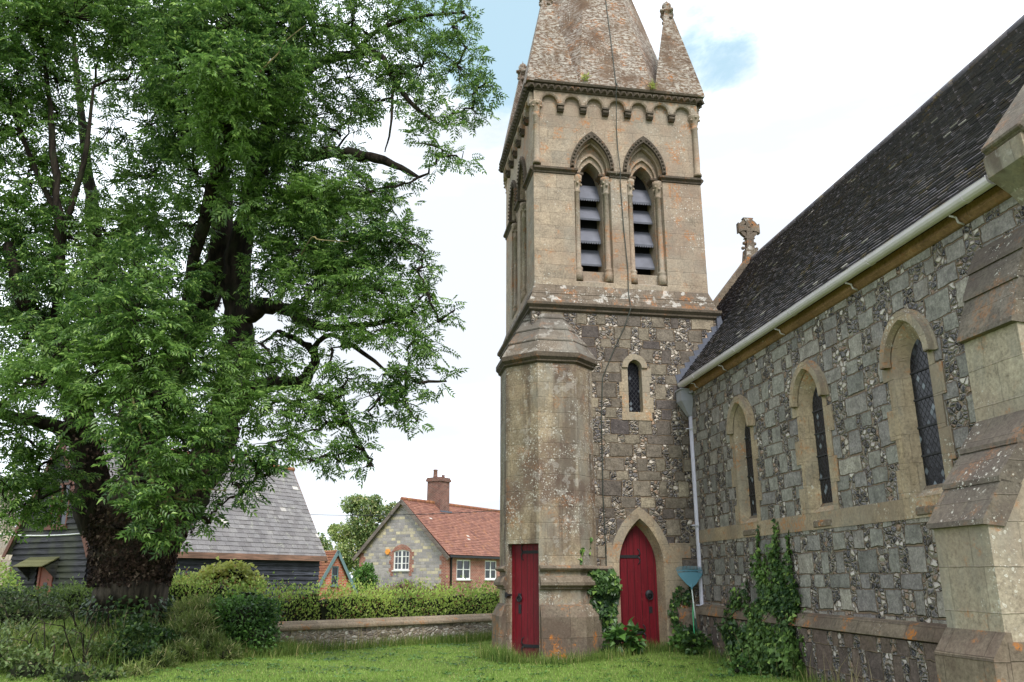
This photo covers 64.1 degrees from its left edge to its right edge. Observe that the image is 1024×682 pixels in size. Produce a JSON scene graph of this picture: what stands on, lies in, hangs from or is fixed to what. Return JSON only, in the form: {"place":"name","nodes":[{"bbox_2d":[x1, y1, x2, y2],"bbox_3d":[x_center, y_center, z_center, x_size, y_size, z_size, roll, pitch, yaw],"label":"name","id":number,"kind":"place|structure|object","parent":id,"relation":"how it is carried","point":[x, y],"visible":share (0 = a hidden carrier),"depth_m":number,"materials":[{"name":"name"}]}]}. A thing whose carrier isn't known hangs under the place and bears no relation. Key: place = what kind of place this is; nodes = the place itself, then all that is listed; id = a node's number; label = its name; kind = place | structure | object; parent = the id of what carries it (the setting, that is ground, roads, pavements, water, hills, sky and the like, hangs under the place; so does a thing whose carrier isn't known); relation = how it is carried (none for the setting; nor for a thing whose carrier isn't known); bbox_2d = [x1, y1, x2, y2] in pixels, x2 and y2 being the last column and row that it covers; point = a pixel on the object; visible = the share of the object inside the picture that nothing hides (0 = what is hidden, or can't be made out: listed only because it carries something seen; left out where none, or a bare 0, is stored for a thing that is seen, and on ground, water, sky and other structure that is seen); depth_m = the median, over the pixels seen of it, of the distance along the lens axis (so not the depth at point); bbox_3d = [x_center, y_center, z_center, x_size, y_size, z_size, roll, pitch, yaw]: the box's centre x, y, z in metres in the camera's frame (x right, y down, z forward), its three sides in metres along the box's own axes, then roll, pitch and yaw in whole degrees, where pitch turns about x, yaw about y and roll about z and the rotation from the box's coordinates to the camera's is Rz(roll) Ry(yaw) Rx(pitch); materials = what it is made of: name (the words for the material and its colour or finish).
{"place":"outdoors","nodes":[
{"label":"outdoors","id":0,"kind":"place"},
{"bbox_2d":[0,616,808,681],"bbox_3d":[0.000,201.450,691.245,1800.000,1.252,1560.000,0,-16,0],"label":"ground","id":1,"kind":"structure","parent":0,"point":[445,668],"depth_m":13.98,"materials":[{"name":"green plant"}]},
{"bbox_2d":[0,493,26,584],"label":"house","id":2,"kind":"structure","parent":1,"relation":"on","point":[7,559],"depth_m":32.83,"materials":[{"name":"grey stone"}]},
{"bbox_2d":[0,557,36,597],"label":"elder bush","id":3,"kind":"object","parent":1,"relation":"on","point":[6,577],"visible":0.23,"depth_m":21.45,"materials":[{"name":"green plant"}]},
{"bbox_2d":[0,575,95,615],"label":"hedge","id":4,"kind":"object","parent":1,"relation":"on","point":[77,595],"visible":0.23,"depth_m":18.58,"materials":[{"name":"green plant"}]},
{"bbox_2d":[0,583,132,681],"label":"bramble bush","id":5,"kind":"object","parent":1,"relation":"on","point":[14,610],"visible":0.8,"depth_m":13.48,"materials":[{"name":"green plant"}]},
{"bbox_2d":[0,609,231,675],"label":"bank grass","id":6,"kind":"structure","parent":1,"relation":"on","point":[36,644],"depth_m":13.66,"materials":[{"name":"green plant"}]},
{"bbox_2d":[72,608,185,667],"bbox_3d":[-6.898,5.531,14.832,1.986,1.271,3.141,14,-21,-39],"label":"ground ivy","id":7,"kind":"object","parent":1,"relation":"on","point":[157,633],"visible":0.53,"depth_m":14.65,"materials":[{"name":"green plant"}]},
{"bbox_2d":[2,438,327,600],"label":"barn","id":8,"kind":"structure","parent":1,"relation":"on","point":[279,537],"depth_m":32.85,"materials":[{"name":"grey tile"}]},
{"bbox_2d":[0,533,78,535],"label":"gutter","id":9,"kind":"object","parent":8,"relation":"attached to","point":[50,535],"visible":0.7,"depth_m":23.86,"materials":[{"name":"paint"}]},
{"bbox_2d":[36,566,53,593],"bbox_3d":[-15.956,8.735,27.814,0.830,2.080,0.090,-9,-19,29],"label":"door","id":10,"kind":"structure","parent":8,"relation":"in","point":[43,574],"depth_m":28.01,"materials":[{"name":"orange paint"}]},
{"bbox_2d":[44,482,70,529],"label":"roof","id":11,"kind":"structure","parent":8,"relation":"in","point":[64,518],"depth_m":28.38,"materials":[{"name":"paint"}]},
{"bbox_2d":[310,510,499,515],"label":"overhead cable","id":12,"kind":"object","parent":8,"relation":"attached to","point":[411,514],"visible":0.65,"depth_m":41.48,"materials":[{"name":"metal"}]},
{"bbox_2d":[35,635,325,669],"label":"tall grass","id":13,"kind":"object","parent":1,"relation":"on","point":[287,650],"visible":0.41,"depth_m":15.65,"materials":[{"name":"green plant"}]},
{"bbox_2d":[117,591,244,677],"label":"weed bank","id":14,"kind":"structure","parent":1,"relation":"on","point":[189,618],"depth_m":15.09,"materials":[{"name":"green plant"}]},
{"bbox_2d":[194,588,288,656],"bbox_3d":[-5.402,5.741,16.246,1.950,1.634,1.554,0,-16,0],"label":"shrub","id":15,"kind":"object","parent":1,"relation":"on","point":[250,623],"visible":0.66,"depth_m":16.02,"materials":[{"name":"green plant"}]},
{"bbox_2d":[83,600,422,649],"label":"dry stems","id":16,"kind":"object","parent":1,"relation":"on","point":[289,633],"visible":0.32,"depth_m":17.48,"materials":[{"name":"green plant"}]},
{"bbox_2d":[0,0,508,627],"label":"ash tree","id":17,"kind":"object","parent":1,"relation":"on","point":[212,94],"visible":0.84,"depth_m":15.84,"materials":[{"name":"green plant"}]},
{"bbox_2d":[318,531,333,550],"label":"tree","id":18,"kind":"object","parent":1,"relation":"on","point":[326,545],"visible":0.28,"depth_m":71.73,"materials":[{"name":"green plant"}]},
{"bbox_2d":[167,565,499,621],"bbox_3d":[-2.151,6.859,21.759,15.048,2.167,3.166,11,-19,-33],"label":"hedge","id":19,"kind":"object","parent":1,"relation":"on","point":[311,605],"visible":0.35,"depth_m":19.50,"materials":[{"name":"green plant"}]},
{"bbox_2d":[173,556,267,594],"bbox_3d":[-7.175,5.779,19.782,2.489,1.157,1.223,0,-16,0],"label":"hop bush","id":20,"kind":"object","parent":19,"relation":"on","point":[241,571],"visible":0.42,"depth_m":19.63,"materials":[{"name":"green plant"}]},
{"bbox_2d":[318,550,356,599],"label":"outbuilding","id":21,"kind":"structure","parent":1,"relation":"on","point":[333,566],"depth_m":39.97,"materials":[{"name":"orange brick"}]},
{"bbox_2d":[330,566,338,586],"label":"window","id":22,"kind":"structure","parent":21,"relation":"in","point":[335,569],"depth_m":39.88,"materials":[{"name":"grey paint"}]},
{"bbox_2d":[326,493,398,591],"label":"tree","id":23,"kind":"object","parent":1,"relation":"on","point":[351,534],"visible":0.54,"depth_m":60.18,"materials":[{"name":"green plant"}]},
{"bbox_2d":[268,613,491,648],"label":"boundary wall","id":24,"kind":"structure","parent":1,"relation":"on","point":[415,625],"depth_m":18.89,"materials":[{"name":"grey stone"}]},
{"bbox_2d":[268,628,491,651],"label":"long grass","id":25,"kind":"structure","parent":1,"relation":"on","point":[467,637],"depth_m":18.91,"materials":[{"name":"green plant"}]},
{"bbox_2d":[352,469,499,598],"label":"cottage","id":26,"kind":"structure","parent":1,"relation":"on","point":[454,546],"depth_m":47.67,"materials":[{"name":"grey stone"}]},
{"bbox_2d":[352,561,378,592],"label":"creeper","id":27,"kind":"object","parent":26,"relation":"attached to","point":[365,574],"visible":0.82,"depth_m":44.24,"materials":[{"name":"green plant"}]},
{"bbox_2d":[392,550,409,570],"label":"window","id":28,"kind":"structure","parent":26,"relation":"in","point":[401,557],"depth_m":46.95,"materials":[{"name":"white paint"}]},
{"bbox_2d":[370,580,445,600],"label":"dead creeper","id":29,"kind":"object","parent":26,"relation":"attached to","point":[404,584],"visible":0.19,"depth_m":45.94,"materials":[{"name":"green plant"}]},
{"bbox_2d":[456,559,470,579],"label":"window","id":30,"kind":"structure","parent":26,"relation":"in","point":[463,566],"depth_m":46.79,"materials":[{"name":"white paint"}]},
{"bbox_2d":[484,560,495,579],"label":"window","id":31,"kind":"structure","parent":26,"relation":"in","point":[490,566],"depth_m":49.23,"materials":[{"name":"white paint"}]},
{"bbox_2d":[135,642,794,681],"bbox_3d":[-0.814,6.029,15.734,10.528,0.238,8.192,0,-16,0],"label":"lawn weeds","id":32,"kind":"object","parent":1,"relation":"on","point":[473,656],"visible":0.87,"depth_m":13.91,"materials":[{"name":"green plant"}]},
{"bbox_2d":[473,639,522,663],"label":"turret tuft","id":33,"kind":"object","parent":1,"relation":"on","point":[492,654],"visible":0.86,"depth_m":15.28,"materials":[{"name":"green plant"}]},
{"bbox_2d":[602,617,647,654],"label":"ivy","id":34,"kind":"object","parent":1,"relation":"on","point":[617,635],"visible":0.93,"depth_m":15.78,"materials":[{"name":"green plant"}]},
{"bbox_2d":[666,630,689,651],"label":"weed clump","id":35,"kind":"object","parent":1,"relation":"on","point":[677,638],"visible":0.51,"depth_m":16.21,"materials":[{"name":"green plant"}]},
{"bbox_2d":[676,566,702,629],"bbox_3d":[3.680,5.358,16.423,0.581,1.644,0.439,3,-16,-9],"label":"leaf rake","id":36,"kind":"object","parent":1,"relation":"on","point":[690,578],"visible":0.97,"depth_m":16.73,"materials":[{"name":"metal"}]},
{"bbox_2d":[692,609,694,637],"bbox_3d":[3.600,5.637,16.203,0.043,1.027,0.412,-4,-17,14],"label":"garden cane","id":37,"kind":"object","parent":1,"relation":"on","point":[693,620],"visible":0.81,"depth_m":16.31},
{"bbox_2d":[680,628,713,655],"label":"weed clump","id":38,"kind":"object","parent":1,"relation":"on","point":[690,641],"visible":0.88,"depth_m":15.77,"materials":[{"name":"green plant"}]},
{"bbox_2d":[727,653,758,675],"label":"weed clump","id":39,"kind":"object","parent":1,"relation":"on","point":[742,669],"visible":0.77,"depth_m":12.96,"materials":[{"name":"green plant"}]},
{"bbox_2d":[492,0,1023,681],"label":"church","id":40,"kind":"structure","parent":1,"relation":"on","point":[830,378],"depth_m":15.33,"materials":[{"name":"stone"}]},
{"bbox_2d":[508,180,517,318],"bbox_3d":[0.321,-2.481,21.502,0.725,3.820,1.060,3,-16,-9],"label":"belfry window","id":41,"kind":"structure","parent":40,"relation":"in","point":[512,215],"depth_m":21.75,"materials":[{"name":"stone"}]},
{"bbox_2d":[516,156,526,303],"bbox_3d":[0.532,-2.835,20.279,0.725,3.820,1.060,3,-16,-9],"label":"belfry window","id":42,"kind":"structure","parent":40,"relation":"in","point":[521,193],"depth_m":20.51,"materials":[{"name":"stone"}]},
{"bbox_2d":[505,544,538,657],"bbox_3d":[0.245,5.182,16.255,0.777,2.320,0.466,0,-16,0],"label":"door","id":43,"kind":"structure","parent":40,"relation":"in","point":[525,557],"depth_m":16.30,"materials":[{"name":"red paint"}]},
{"bbox_2d":[581,72,589,81],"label":"wall fern","id":44,"kind":"object","parent":40,"relation":"attached to","point":[585,77],"depth_m":19.78,"materials":[{"name":"green plant"}]},
{"bbox_2d":[570,131,613,282],"bbox_3d":[1.851,-3.098,19.372,1.060,3.820,0.725,3,-16,-9],"label":"belfry window","id":45,"kind":"structure","parent":40,"relation":"in","point":[590,155],"depth_m":19.36,"materials":[{"name":"stone"}]},
{"bbox_2d":[580,537,622,650],"bbox_3d":[1.732,5.136,16.328,1.049,2.408,0.480,3,-16,-12],"label":"ivy","id":46,"kind":"object","parent":40,"relation":"attached to","point":[605,591],"visible":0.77,"depth_m":16.36,"materials":[{"name":"green plant"}]},
{"bbox_2d":[619,354,653,420],"bbox_3d":[2.709,1.026,18.007,0.760,1.480,0.210,3,-16,-9],"label":"tower window","id":47,"kind":"structure","parent":40,"relation":"in","point":[634,388],"depth_m":18.00,"materials":[{"name":"stone"}]},
{"bbox_2d":[619,526,659,646],"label":"door","id":48,"kind":"structure","parent":40,"relation":"in","point":[637,562],"depth_m":17.04,"materials":[{"name":"red paint"}]},
{"bbox_2d":[623,136,667,286],"bbox_3d":[3.124,-3.039,19.574,1.060,3.820,0.725,3,-16,-9],"label":"belfry window","id":49,"kind":"structure","parent":40,"relation":"in","point":[644,161],"depth_m":19.57,"materials":[{"name":"stone"}]},
{"bbox_2d":[647,80,656,88],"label":"wall fern","id":50,"kind":"object","parent":40,"relation":"attached to","point":[653,85],"depth_m":20.02,"materials":[{"name":"green plant"}]},
{"bbox_2d":[667,586,699,641],"bbox_3d":[3.529,5.643,16.576,0.736,1.334,0.406,0,-16,0],"label":"ivy","id":51,"kind":"object","parent":40,"relation":"attached to","point":[684,598],"visible":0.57,"depth_m":16.70,"materials":[{"name":"green plant"}]},
{"bbox_2d":[714,579,751,669],"bbox_3d":[3.986,5.064,14.607,0.463,1.579,1.456,2,-16,-6],"label":"ivy","id":52,"kind":"object","parent":40,"relation":"attached to","point":[725,630],"visible":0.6,"depth_m":14.76,"materials":[{"name":"green plant"}]},
{"bbox_2d":[726,395,761,535],"bbox_3d":[4.316,2.259,15.001,0.300,2.600,1.212,2,-16,-8],"label":"nave window","id":53,"kind":"structure","parent":40,"relation":"in","point":[740,417],"depth_m":15.15,"materials":[{"name":"stone"}]},
{"bbox_2d":[717,518,807,679],"bbox_3d":[4.043,4.218,13.469,0.786,2.538,2.228,3,-16,-9],"label":"ivy","id":54,"kind":"object","parent":40,"relation":"attached to","point":[763,652],"visible":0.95,"depth_m":13.26,"materials":[{"name":"green plant"}]},
{"bbox_2d":[789,360,839,527],"bbox_3d":[4.683,1.544,12.532,0.300,2.600,1.226,2,-16,-8],"label":"nave window","id":55,"kind":"structure","parent":40,"relation":"in","point":[814,449],"depth_m":12.66,"materials":[{"name":"stone"}]},
{"bbox_2d":[879,308,956,515],"bbox_3d":[5.045,0.842,10.106,0.300,2.600,1.199,2,-16,-8],"label":"nave window","id":56,"kind":"structure","parent":40,"relation":"in","point":[926,451],"depth_m":10.22,"materials":[{"name":"stone"}]},
{"bbox_2d":[722,631,871,681],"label":"wall stems","id":57,"kind":"object","parent":1,"relation":"on","point":[824,668],"visible":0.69,"depth_m":11.02,"materials":[{"name":"green plant"}]},
{"bbox_2d":[0,0,1023,577],"label":"sky","id":58,"kind":"structure","parent":0,"point":[797,93],"materials":[{"name":"white"}]},
{"bbox_2d":[472,637,847,681],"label":"fringe grass","id":59,"kind":"structure","parent":0,"point":[599,655],"depth_m":15.24,"materials":[{"name":"green plant"}]}
]}

